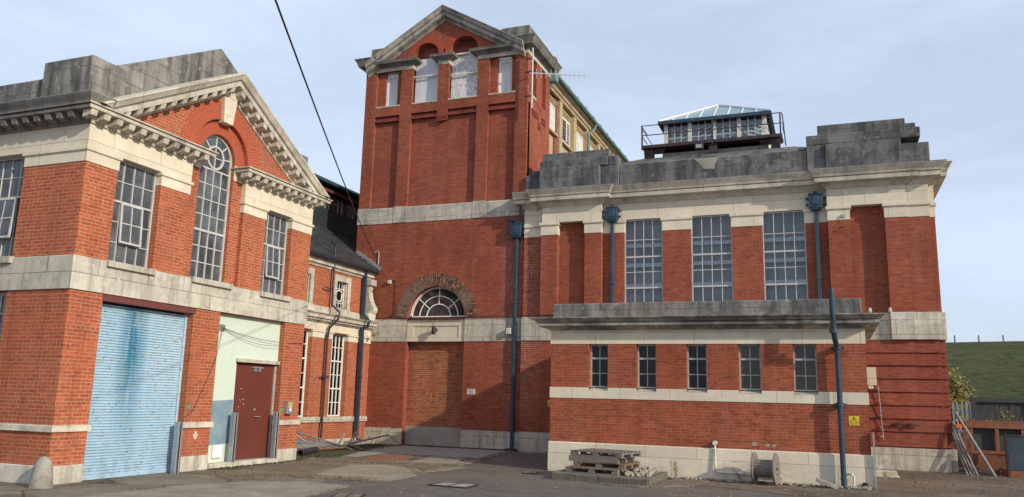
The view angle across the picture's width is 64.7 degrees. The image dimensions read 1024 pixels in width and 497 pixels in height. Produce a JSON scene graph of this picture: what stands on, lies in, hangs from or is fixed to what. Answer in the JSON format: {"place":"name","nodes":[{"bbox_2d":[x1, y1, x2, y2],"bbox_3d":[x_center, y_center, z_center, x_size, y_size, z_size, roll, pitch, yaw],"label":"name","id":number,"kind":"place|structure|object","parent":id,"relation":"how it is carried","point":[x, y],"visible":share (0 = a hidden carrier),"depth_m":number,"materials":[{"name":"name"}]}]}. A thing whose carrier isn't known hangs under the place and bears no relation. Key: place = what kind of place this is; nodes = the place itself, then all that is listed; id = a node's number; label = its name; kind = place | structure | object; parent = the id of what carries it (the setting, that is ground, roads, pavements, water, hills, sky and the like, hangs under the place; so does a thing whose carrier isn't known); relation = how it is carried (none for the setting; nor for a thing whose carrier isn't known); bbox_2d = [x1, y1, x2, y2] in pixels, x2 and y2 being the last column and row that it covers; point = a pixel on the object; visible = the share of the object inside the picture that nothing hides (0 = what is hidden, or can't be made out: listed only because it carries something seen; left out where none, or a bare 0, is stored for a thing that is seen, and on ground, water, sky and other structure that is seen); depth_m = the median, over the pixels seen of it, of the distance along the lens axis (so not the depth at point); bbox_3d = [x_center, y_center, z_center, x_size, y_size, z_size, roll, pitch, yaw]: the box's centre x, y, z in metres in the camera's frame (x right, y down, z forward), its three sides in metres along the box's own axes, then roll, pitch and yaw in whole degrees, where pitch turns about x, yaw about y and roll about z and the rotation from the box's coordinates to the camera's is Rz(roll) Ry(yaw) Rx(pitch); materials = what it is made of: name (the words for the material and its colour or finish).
{"place":"outdoors","nodes":[
{"label":"outdoors","id":0,"kind":"place"},
{"bbox_2d":[0,444,513,496],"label":"concrete apron","id":1,"kind":"object","parent":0,"point":[117,484],"visible":0.34,"depth_m":14.85,"materials":[{"name":"grey concrete"}]},
{"bbox_2d":[28,456,52,488],"bbox_3d":[-7.660,3.653,13.196,0.378,0.515,0.342,-3,-11,21],"label":"bollard","id":2,"kind":"object","parent":1,"relation":"on","point":[42,475],"visible":0.98,"depth_m":13.08,"materials":[{"name":"concrete"}]},
{"bbox_2d":[170,422,182,473],"bbox_3d":[-6.663,3.962,16.075,0.112,1.010,0.110,-3,-11,21],"label":"guard post","id":3,"kind":"object","parent":1,"relation":"on","point":[177,441],"visible":0.86,"depth_m":16.05,"materials":[{"name":"metal"}]},
{"bbox_2d":[83,481,341,496],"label":"pale concrete strip","id":4,"kind":"object","parent":1,"relation":"on","point":[263,489],"visible":0.93,"depth_m":13.41,"materials":[{"name":"grey concrete"}]},
{"bbox_2d":[208,457,304,469],"bbox_3d":[-5.656,4.926,18.545,0.559,0.052,3.688,-1,-11,14],"label":"wall foot moss","id":5,"kind":"object","parent":1,"relation":"on","point":[296,459],"depth_m":18.13,"materials":[{"name":"plant"}]},
{"bbox_2d":[189,469,382,480],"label":"dead leaves","id":6,"kind":"object","parent":1,"relation":"on","point":[231,474],"visible":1,"depth_m":15.90,"materials":[{"name":"brown plant"}]},
{"bbox_2d":[296,173,381,447],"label":"link building","id":7,"kind":"structure","parent":1,"relation":"on","point":[341,313],"depth_m":26.93,"materials":[{"name":"red brick"}]},
{"bbox_2d":[298,329,307,416],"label":"window","id":8,"kind":"structure","parent":7,"relation":"in","point":[304,356],"depth_m":25.07,"materials":[{"name":"white paint"}]},
{"bbox_2d":[327,334,343,415],"bbox_3d":[-5.870,4.157,26.602,0.054,2.673,0.920,-3,-11,21],"label":"window","id":9,"kind":"structure","parent":7,"relation":"in","point":[335,381],"depth_m":26.73,"materials":[{"name":"white paint"}]},
{"bbox_2d":[336,282,343,308],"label":"upper window","id":10,"kind":"structure","parent":7,"relation":"in","point":[340,286],"depth_m":27.03,"materials":[{"name":"white paint"}]},
{"bbox_2d":[250,458,447,472],"bbox_3d":[-3.717,4.952,18.261,3.685,0.032,4.140,-3,-11,21],"label":"brown stained patch","id":11,"kind":"object","parent":1,"relation":"on","point":[289,468],"visible":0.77,"depth_m":18.43,"materials":[{"name":"concrete"}]},
{"bbox_2d":[283,460,454,465],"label":"dead leaves","id":12,"kind":"object","parent":11,"relation":"on","point":[292,462],"visible":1,"depth_m":19.51,"materials":[{"name":"brown plant"}]},
{"bbox_2d":[344,440,373,444],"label":"drain kerb","id":13,"kind":"structure","parent":1,"relation":"on","point":[363,442],"depth_m":26.86,"materials":[{"name":"concrete"}]},
{"bbox_2d":[315,465,416,479],"bbox_3d":[-3.004,4.821,17.456,2.028,0.029,3.507,2,-11,-1],"label":"pale concrete patch","id":14,"kind":"object","parent":1,"relation":"on","point":[383,472],"visible":0.89,"depth_m":17.17,"materials":[{"name":"beige concrete"}]},
{"bbox_2d":[363,454,415,460],"bbox_3d":[-3.171,5.572,21.584,1.106,0.018,2.091,0,-11,7],"label":"steel plate","id":15,"kind":"object","parent":1,"relation":"on","point":[394,457],"visible":1,"depth_m":21.36,"materials":[{"name":"brown metal"}]},
{"bbox_2d":[345,446,502,457],"bbox_3d":[-2.414,6.027,23.849,3.743,0.031,5.375,-1,-11,12],"label":"grey screed patch","id":16,"kind":"object","parent":1,"relation":"on","point":[444,452],"visible":0.83,"depth_m":24.03,"materials":[{"name":"grey concrete"}]},
{"bbox_2d":[412,457,465,462],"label":"cover slab","id":17,"kind":"structure","parent":1,"relation":"on","point":[439,460],"depth_m":20.84,"materials":[{"name":"concrete"}]},
{"bbox_2d":[402,444,504,449],"bbox_3d":[-1.835,6.469,26.305,4.083,0.049,0.415,-3,-11,21],"label":"wall foot moss","id":18,"kind":"object","parent":1,"relation":"on","point":[452,447],"depth_m":26.30,"materials":[{"name":"plant"}]},
{"bbox_2d":[0,0,1023,341],"label":"sky","id":19,"kind":"structure","parent":0,"point":[952,69],"materials":[{"name":"blue"}]},
{"bbox_2d":[310,451,802,496],"bbox_3d":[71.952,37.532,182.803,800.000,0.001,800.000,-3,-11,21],"label":"ground","id":20,"kind":"structure","parent":0,"point":[491,477],"depth_m":15.32,"materials":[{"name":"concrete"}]},
{"bbox_2d":[0,49,332,484],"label":"gabled building","id":21,"kind":"structure","parent":20,"relation":"on","point":[156,220],"depth_m":15.78,"materials":[{"name":"red brick"}]},
{"bbox_2d":[0,293,6,339],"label":"window","id":22,"kind":"structure","parent":21,"relation":"in","point":[3,296],"depth_m":14.79,"materials":[{"name":"glass"}]},
{"bbox_2d":[0,157,24,255],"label":"window","id":23,"kind":"structure","parent":21,"relation":"in","point":[11,169],"depth_m":15.25,"materials":[{"name":"glass"}]},
{"bbox_2d":[108,161,155,267],"bbox_3d":[-7.331,-0.644,15.505,0.054,1.953,1.056,-3,-11,21],"label":"window","id":24,"kind":"structure","parent":21,"relation":"in","point":[135,186],"depth_m":15.60,"materials":[{"name":"metal"}]},
{"bbox_2d":[189,135,231,281],"bbox_3d":[-6.791,-0.941,17.710,0.526,3.400,1.400,-3,-11,21],"label":"arched window","id":25,"kind":"structure","parent":21,"relation":"in","point":[215,174],"depth_m":17.66,"materials":[{"name":"glass"}]},
{"bbox_2d":[212,445,221,458],"bbox_3d":[-6.329,4.357,17.329,0.057,0.270,0.260,-3,-11,21],"label":"vent cover","id":26,"kind":"object","parent":21,"relation":"attached to","point":[216,451],"visible":1,"depth_m":17.29,"materials":[{"name":"white plastic"}]},
{"bbox_2d":[227,413,238,462],"bbox_3d":[-6.073,4.113,17.594,0.112,1.060,0.110,-3,-11,21],"label":"guard post","id":27,"kind":"object","parent":21,"relation":"on","point":[232,438],"visible":1,"depth_m":17.57,"materials":[{"name":"metal"}]},
{"bbox_2d":[185,324,302,416],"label":"loose wires","id":28,"kind":"object","parent":21,"relation":"attached to","point":[222,330],"visible":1,"depth_m":17.72,"materials":[{"name":"metal"}]},
{"bbox_2d":[232,362,276,459],"bbox_3d":[-5.962,3.729,18.575,0.110,2.140,1.438,-3,-11,21],"label":"door","id":29,"kind":"structure","parent":21,"relation":"in","point":[254,390],"depth_m":18.64,"materials":[{"name":"red paint"}]},
{"bbox_2d":[260,212,287,294],"bbox_3d":[-5.785,0.127,19.437,0.054,1.953,1.006,-3,-11,21],"label":"window","id":30,"kind":"structure","parent":21,"relation":"in","point":[276,225],"depth_m":19.58,"materials":[{"name":"glass"}]},
{"bbox_2d":[270,412,279,458],"bbox_3d":[-5.547,4.370,18.931,0.112,1.070,0.110,-3,-11,21],"label":"guard post","id":31,"kind":"object","parent":21,"relation":"on","point":[274,438],"visible":1,"depth_m":18.91,"materials":[{"name":"metal"}]},
{"bbox_2d":[284,401,293,413],"bbox_3d":[-5.368,3.824,19.443,0.122,0.300,0.210,-3,-11,21],"label":"meter box","id":32,"kind":"object","parent":21,"relation":"attached to","point":[288,407],"visible":1,"depth_m":19.37,"materials":[{"name":"metal"}]},
{"bbox_2d":[296,444,383,457],"bbox_3d":[-5.405,5.966,23.938,2.196,0.034,7.146,1,-11,3],"label":"moss strip","id":33,"kind":"object","parent":20,"relation":"on","point":[344,453],"visible":0.34,"depth_m":22.45,"materials":[{"name":"plant"}]},
{"bbox_2d":[297,446,318,455],"bbox_3d":[-5.479,5.444,21.719,0.170,0.185,1.271,0,-11,5],"label":"drain pipe","id":34,"kind":"object","parent":33,"relation":"on","point":[306,451],"visible":1,"depth_m":21.52,"materials":[{"name":"black paint"}]},
{"bbox_2d":[296,437,346,450],"bbox_3d":[-6.146,5.450,22.702,1.535,0.380,3.335,-3,-11,21],"label":"panel","id":35,"kind":"object","parent":33,"relation":"on","point":[310,442],"visible":0.36,"depth_m":23.46,"materials":[{"name":"metal"}]},
{"bbox_2d":[297,418,352,450],"bbox_3d":[-5.408,5.290,23.011,0.462,0.966,2.359,-5,-12,31],"label":"barrier stand","id":36,"kind":"object","parent":33,"relation":"on","point":[310,436],"visible":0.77,"depth_m":23.15,"materials":[{"name":"grey metal"}]},
{"bbox_2d":[296,443,400,457],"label":"leaf litter","id":37,"kind":"object","parent":33,"relation":"on","point":[331,452],"visible":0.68,"depth_m":23.56,"materials":[{"name":"plant"}]},
{"bbox_2d":[348,426,400,449],"bbox_3d":[-4.233,5.957,25.476,0.680,0.616,3.124,-1,-11,12],"label":"barrier stand","id":38,"kind":"object","parent":33,"relation":"on","point":[350,444],"visible":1,"depth_m":25.14,"materials":[{"name":"grey metal"}]},
{"bbox_2d":[330,493,365,496],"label":"manhole cover","id":39,"kind":"object","parent":20,"relation":"on","point":[349,494],"visible":1,"depth_m":13.17,"materials":[{"name":"metal"}]},
{"bbox_2d":[428,482,478,488],"bbox_3d":[-1.103,4.419,15.104,0.820,0.022,0.590,-3,-11,21],"label":"manhole cover","id":40,"kind":"object","parent":20,"relation":"on","point":[447,484],"visible":1,"depth_m":15.03,"materials":[{"name":"metal"}]},
{"bbox_2d":[354,4,561,451],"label":"tower","id":41,"kind":"structure","parent":20,"relation":"on","point":[442,179],"depth_m":28.07,"materials":[{"name":"brick"}]},
{"bbox_2d":[386,73,398,105],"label":"boarded window","id":42,"kind":"structure","parent":41,"relation":"in","point":[392,81],"depth_m":30.17,"materials":[{"name":"white paint"}]},
{"bbox_2d":[274,0,536,318],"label":"overhead cable","id":43,"kind":"object","parent":41,"relation":"attached to","point":[291,43],"visible":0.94,"depth_m":9.94,"materials":[{"name":"black plastic"}]},
{"bbox_2d":[431,318,438,333],"bbox_3d":[-2.591,2.614,27.376,0.205,0.608,0.260,-3,-11,21],"label":"wall lamp","id":44,"kind":"object","parent":41,"relation":"attached to","point":[434,329],"visible":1,"depth_m":27.26,"materials":[{"name":"metal"}]},
{"bbox_2d":[406,342,463,427],"bbox_3d":[-2.533,4.612,27.436,2.160,2.860,0.130,-3,-11,21],"label":"bricked up door","id":45,"kind":"structure","parent":41,"relation":"in","point":[435,380],"depth_m":27.39,"materials":[{"name":"brick"}]},
{"bbox_2d":[410,287,464,316],"bbox_3d":[-2.504,1.843,27.876,2.170,1.105,0.100,-3,-11,21],"label":"lunette window","id":46,"kind":"structure","parent":41,"relation":"in","point":[437,301],"depth_m":27.88,"materials":[{"name":"grey glass"}]},
{"bbox_2d":[467,389,474,394],"bbox_3d":[-1.347,4.706,26.578,0.300,0.180,0.012,-3,-11,21],"label":"notice sign","id":47,"kind":"object","parent":41,"relation":"attached to","point":[470,391],"visible":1,"depth_m":26.57,"materials":[{"name":"white"}]},
{"bbox_2d":[498,58,511,92],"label":"boarded window","id":48,"kind":"structure","parent":41,"relation":"in","point":[505,65],"depth_m":28.54,"materials":[{"name":"white paint"}]},
{"bbox_2d":[506,328,511,333],"bbox_3d":[-0.097,2.695,26.377,0.150,0.200,0.155,-3,-11,21],"label":"junction box","id":49,"kind":"object","parent":41,"relation":"attached to","point":[508,330],"visible":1,"depth_m":26.31,"materials":[{"name":"white plastic"}]},
{"bbox_2d":[525,48,585,107],"bbox_3d":[1.493,-5.782,27.685,2.101,2.180,0.186,2,-11,-3],"label":"aerial","id":50,"kind":"object","parent":41,"relation":"attached to","point":[541,73],"visible":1,"depth_m":27.74,"materials":[{"name":"metal"}]},
{"bbox_2d":[522,471,538,473],"bbox_3d":[0.416,5.020,18.119,0.312,0.022,0.541,-1,-11,11],"label":"manhole cover","id":51,"kind":"object","parent":20,"relation":"on","point":[529,472],"visible":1,"depth_m":18.03,"materials":[{"name":"metal"}]},
{"bbox_2d":[450,71,628,162],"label":"building","id":52,"kind":"structure","parent":20,"relation":"on","point":[579,127],"depth_m":33.46,"materials":[{"name":"white paint"}]},
{"bbox_2d":[549,103,554,131],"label":"window","id":53,"kind":"structure","parent":52,"relation":"in","point":[552,109],"depth_m":31.37,"materials":[{"name":"white glass"}]},
{"bbox_2d":[562,117,569,145],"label":"window","id":54,"kind":"structure","parent":52,"relation":"in","point":[566,126],"depth_m":32.93,"materials":[{"name":"white glass"}]},
{"bbox_2d":[576,132,582,150],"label":"window","id":55,"kind":"structure","parent":52,"relation":"in","point":[579,140],"depth_m":34.78,"materials":[{"name":"white glass"}]},
{"bbox_2d":[551,468,667,484],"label":"plinth slab","id":56,"kind":"structure","parent":20,"relation":"on","point":[612,479],"depth_m":16.49,"materials":[{"name":"grey concrete"}]},
{"bbox_2d":[565,464,635,475],"bbox_3d":[1.901,4.723,17.277,1.200,0.116,1.000,-5,-12,30],"label":"pallet","id":57,"kind":"object","parent":56,"relation":"on","point":[615,472],"visible":0.69,"depth_m":16.97,"materials":[{"name":"grey wood"}]},
{"bbox_2d":[573,461,639,469],"bbox_3d":[2.027,4.607,17.283,1.140,0.116,1.000,-4,-12,27],"label":"pallet","id":58,"kind":"object","parent":57,"relation":"on","point":[624,466],"visible":0.77,"depth_m":17.02,"materials":[{"name":"grey wood"}]},
{"bbox_2d":[569,453,634,463],"bbox_3d":[1.929,4.494,17.322,1.120,0.112,0.950,-5,-12,29],"label":"pallet","id":59,"kind":"object","parent":58,"relation":"on","point":[597,459],"visible":0.74,"depth_m":16.98,"materials":[{"name":"grey wood"}]},
{"bbox_2d":[570,448,641,457],"bbox_3d":[2.021,4.389,17.350,1.200,0.105,1.000,-5,-13,32],"label":"pallet","id":60,"kind":"object","parent":59,"relation":"on","point":[609,453],"visible":1,"depth_m":17.18,"materials":[{"name":"grey wood"}]},
{"bbox_2d":[624,466,661,476],"bbox_3d":[2.790,4.719,17.146,0.601,0.207,1.387,-3,-11,21],"label":"rubble","id":61,"kind":"object","parent":56,"relation":"on","point":[644,471],"visible":0.99,"depth_m":16.82,"materials":[{"name":"stone"}]},
{"bbox_2d":[587,478,710,487],"bbox_3d":[3.153,4.820,16.620,3.130,0.031,1.393,10,-13,-38],"label":"grit spill","id":62,"kind":"object","parent":20,"relation":"on","point":[677,482],"visible":0.91,"depth_m":16.23,"materials":[{"name":"grey gravel"}]},
{"bbox_2d":[531,288,885,488],"bbox_3d":[5.123,3.571,20.515,7.750,4.151,6.465,-3,-11,21],"label":"flat roofed annex","id":63,"kind":"object","parent":20,"relation":"on","point":[714,389],"visible":0.94,"depth_m":17.91,"materials":[{"name":"brick"}]},
{"bbox_2d":[589,345,607,390],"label":"window","id":64,"kind":"structure","parent":63,"relation":"in","point":[599,353],"depth_m":19.11,"materials":[{"name":"grey metal"}]},
{"bbox_2d":[636,345,655,391],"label":"window","id":65,"kind":"structure","parent":63,"relation":"in","point":[646,353],"depth_m":18.71,"materials":[{"name":"grey metal"}]},
{"bbox_2d":[687,344,706,392],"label":"window","id":66,"kind":"structure","parent":63,"relation":"in","point":[696,353],"depth_m":18.30,"materials":[{"name":"glass"}]},
{"bbox_2d":[739,344,761,393],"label":"window","id":67,"kind":"structure","parent":63,"relation":"in","point":[749,354],"depth_m":17.89,"materials":[{"name":"grey glass"}]},
{"bbox_2d":[793,344,817,394],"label":"window","id":68,"kind":"structure","parent":63,"relation":"in","point":[804,355],"depth_m":17.48,"materials":[{"name":"grey glass"}]},
{"bbox_2d":[849,416,858,425],"bbox_3d":[7.111,3.582,16.811,0.200,0.190,0.010,-3,-11,21],"label":"warning sign","id":69,"kind":"object","parent":63,"relation":"attached to","point":[853,420],"visible":1,"depth_m":16.81,"materials":[{"name":"yellow"}]},
{"bbox_2d":[512,118,958,472],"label":"engine hall","id":70,"kind":"structure","parent":20,"relation":"on","point":[603,226],"depth_m":24.02,"materials":[{"name":"brick"}]},
{"bbox_2d":[625,218,662,302],"bbox_3d":[4.160,0.655,25.339,1.410,3.400,0.294,-3,-11,21],"label":"tall window","id":71,"kind":"structure","parent":70,"relation":"in","point":[643,237],"depth_m":25.46,"materials":[{"name":"glass"}]},
{"bbox_2d":[695,143,703,156],"bbox_3d":[6.494,-3.392,28.036,0.280,0.460,0.210,-3,-11,21],"label":"floodlight","id":72,"kind":"object","parent":70,"relation":"on","point":[700,146],"visible":1,"depth_m":27.98,"materials":[{"name":"metal"}]},
{"bbox_2d":[691,215,733,300],"bbox_3d":[6.105,0.565,24.592,1.420,3.400,0.294,-3,-11,21],"label":"tall window","id":73,"kind":"structure","parent":70,"relation":"in","point":[711,236],"depth_m":24.70,"materials":[{"name":"glass"}]},
{"bbox_2d":[641,112,786,158],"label":"roof walkway","id":74,"kind":"structure","parent":70,"relation":"on","point":[712,144],"depth_m":28.57,"materials":[{"name":"metal"}]},
{"bbox_2d":[658,104,775,156],"bbox_3d":[7.844,-4.197,30.618,4.000,2.653,3.380,-3,-11,21],"label":"roof lantern","id":75,"kind":"object","parent":70,"relation":"on","point":[717,111],"visible":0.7,"depth_m":29.43,"materials":[{"name":"white glass"}]},
{"bbox_2d":[762,210,807,299],"bbox_3d":[8.059,0.475,23.842,1.410,3.400,0.294,-3,-11,21],"label":"tall window","id":76,"kind":"structure","parent":70,"relation":"in","point":[784,232],"depth_m":23.95,"materials":[{"name":"metal"}]},
{"bbox_2d":[867,367,876,388],"bbox_3d":[9.806,3.545,22.117,0.300,0.580,0.110,-3,-11,21],"label":"stone patch","id":77,"kind":"object","parent":70,"relation":"attached to","point":[871,377],"visible":0.82,"depth_m":22.06,"materials":[{"name":"stone"}]},
{"bbox_2d":[877,386,883,439],"bbox_3d":[9.975,4.440,21.875,0.091,1.421,0.070,-3,-11,21],"label":"earth cable","id":78,"kind":"object","parent":70,"relation":"attached to","point":[880,415],"visible":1,"depth_m":21.85,"materials":[{"name":"grey metal"}]},
{"bbox_2d":[891,422,919,425],"bbox_3d":[10.502,4.699,21.606,0.704,0.080,0.090,-3,-11,21],"label":"pipe stub","id":79,"kind":"object","parent":70,"relation":"attached to","point":[908,424],"visible":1,"depth_m":21.56,"materials":[{"name":"metal"}]},
{"bbox_2d":[695,468,1023,496],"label":"yard dirt","id":80,"kind":"structure","parent":0,"point":[886,488],"depth_m":16.54,"materials":[{"name":"brown soil"}]},
{"bbox_2d":[38,453,1023,496],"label":"loose stones","id":81,"kind":"object","parent":80,"relation":"on","point":[665,478],"visible":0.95,"depth_m":16.14,"materials":[{"name":"grey stone"}]},
{"bbox_2d":[670,460,677,477],"bbox_3d":[3.536,4.827,17.727,0.209,0.385,0.230,-3,-11,21],"label":"weed","id":82,"kind":"object","parent":80,"relation":"on","point":[676,469],"visible":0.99,"depth_m":17.74,"materials":[{"name":"plant"}]},
{"bbox_2d":[733,469,748,479],"bbox_3d":[4.885,4.828,17.279,0.353,0.287,0.133,0,-11,6],"label":"weed","id":83,"kind":"object","parent":80,"relation":"on","point":[738,474],"visible":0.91,"depth_m":17.29,"materials":[{"name":"green plant"}]},
{"bbox_2d":[750,452,779,484],"bbox_3d":[5.268,4.572,16.801,0.480,0.630,0.630,-5,-12,29],"label":"cable drum","id":84,"kind":"object","parent":80,"relation":"on","point":[764,468],"visible":1,"depth_m":16.69,"materials":[{"name":"grey wood"}]},
{"bbox_2d":[669,476,871,489],"bbox_3d":[5.300,4.887,16.868,4.054,0.067,0.550,-3,-11,21],"label":"wall foot debris","id":85,"kind":"object","parent":80,"relation":"on","point":[784,483],"depth_m":16.87,"materials":[{"name":"gravel"}]},
{"bbox_2d":[816,477,838,488],"bbox_3d":[6.373,4.755,16.353,0.445,0.226,0.142,-1,-11,15],"label":"broken slab","id":86,"kind":"object","parent":80,"relation":"on","point":[826,483],"depth_m":16.30,"materials":[{"name":"concrete"}]},
{"bbox_2d":[872,432,876,488],"bbox_3d":[7.402,4.330,16.502,0.030,1.140,0.100,-3,-11,21],"label":"corner guard","id":87,"kind":"object","parent":80,"relation":"on","point":[874,460],"visible":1,"depth_m":16.46,"materials":[{"name":"grey metal"}]},
{"bbox_2d":[874,470,899,478],"bbox_3d":[8.927,5.399,19.352,0.600,0.160,0.480,-3,-11,21],"label":"step block","id":88,"kind":"object","parent":80,"relation":"on","point":[892,474],"depth_m":19.16,"materials":[{"name":"concrete"}]},
{"bbox_2d":[952,438,967,474],"bbox_3d":[11.625,5.378,20.977,0.042,0.979,0.865,0,-11,8],"label":"scaffold pole","id":89,"kind":"object","parent":80,"relation":"on","point":[960,456],"visible":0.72,"depth_m":20.93,"materials":[{"name":"grey metal"}]},
{"bbox_2d":[951,401,971,442],"bbox_3d":[15.954,6.705,30.680,2.800,1.850,0.070,-3,-11,21],"label":"palisade fence","id":90,"kind":"object","parent":80,"relation":"on","point":[961,412],"visible":0.12,"depth_m":30.38,"materials":[{"name":"metal"}]},
{"bbox_2d":[951,433,971,474],"bbox_3d":[11.659,5.335,20.961,0.046,1.060,0.872,1,-11,2],"label":"scaffold pole","id":91,"kind":"object","parent":80,"relation":"on","point":[964,460],"visible":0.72,"depth_m":20.93,"materials":[{"name":"grey metal"}]},
{"bbox_2d":[948,364,976,426],"bbox_3d":[17.132,6.292,32.554,2.954,3.612,2.536,-3,-11,21],"label":"tree","id":92,"kind":"object","parent":80,"relation":"on","point":[956,390],"visible":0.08,"depth_m":31.97,"materials":[{"name":"green plant"}]},
{"bbox_2d":[952,428,974,475],"bbox_3d":[11.705,5.275,20.960,0.046,1.178,0.846,2,-11,-2],"label":"scaffold pole","id":93,"kind":"object","parent":80,"relation":"on","point":[961,447],"visible":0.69,"depth_m":20.95,"materials":[{"name":"grey metal"}]},
{"bbox_2d":[952,421,978,475],"bbox_3d":[11.744,5.185,20.962,0.046,1.355,0.847,3,-11,-8],"label":"scaffold pole","id":94,"kind":"object","parent":80,"relation":"on","point":[965,449],"visible":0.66,"depth_m":20.94,"materials":[{"name":"grey metal"}]},
{"bbox_2d":[954,412,995,476],"bbox_3d":[11.862,5.012,20.704,0.067,1.618,1.085,6,-11,-21],"label":"scaffold pole","id":95,"kind":"object","parent":80,"relation":"on","point":[975,445],"visible":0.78,"depth_m":20.68,"materials":[{"name":"grey metal"}]},
{"bbox_2d":[953,437,1000,469],"bbox_3d":[14.227,5.959,24.039,2.600,0.998,3.200,-3,-11,21],"label":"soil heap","id":96,"kind":"object","parent":80,"relation":"on","point":[974,459],"visible":0.11,"depth_m":23.16,"materials":[{"name":"brown soil"}]},
{"bbox_2d":[973,467,996,473],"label":"scrap rods","id":97,"kind":"object","parent":80,"relation":"on","point":[985,471],"visible":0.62,"depth_m":20.63,"materials":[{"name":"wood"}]},
{"bbox_2d":[958,420,1023,473],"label":"steel stillage","id":98,"kind":"object","parent":80,"relation":"on","point":[988,437],"visible":0.61,"depth_m":21.33,"materials":[{"name":"orange metal"}]},
{"bbox_2d":[970,397,1023,421],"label":"board fence","id":99,"kind":"object","parent":80,"relation":"on","point":[1005,404],"visible":0.38,"depth_m":27.42,"materials":[{"name":"grey wood"}]},
{"bbox_2d":[999,407,1013,420],"bbox_3d":[16.204,6.069,26.506,0.355,1.787,0.538,9,-13,-34],"label":"weed","id":100,"kind":"object","parent":80,"relation":"on","point":[1002,414],"visible":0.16,"depth_m":26.68,"materials":[{"name":"green plant"}]},
{"bbox_2d":[1001,434,1023,477],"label":"steel bin","id":101,"kind":"object","parent":80,"relation":"on","point":[1014,451],"visible":0.96,"depth_m":20.25,"materials":[{"name":"metal"}]},
{"bbox_2d":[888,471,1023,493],"bbox_3d":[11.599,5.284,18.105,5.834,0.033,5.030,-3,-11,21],"label":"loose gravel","id":102,"kind":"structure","parent":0,"point":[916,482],"depth_m":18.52,"materials":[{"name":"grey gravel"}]},
{"bbox_2d":[946,341,1023,443],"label":"hill","id":103,"kind":"structure","parent":0,"point":[994,369],"depth_m":53.78,"materials":[{"name":"green plant"}]}
]}

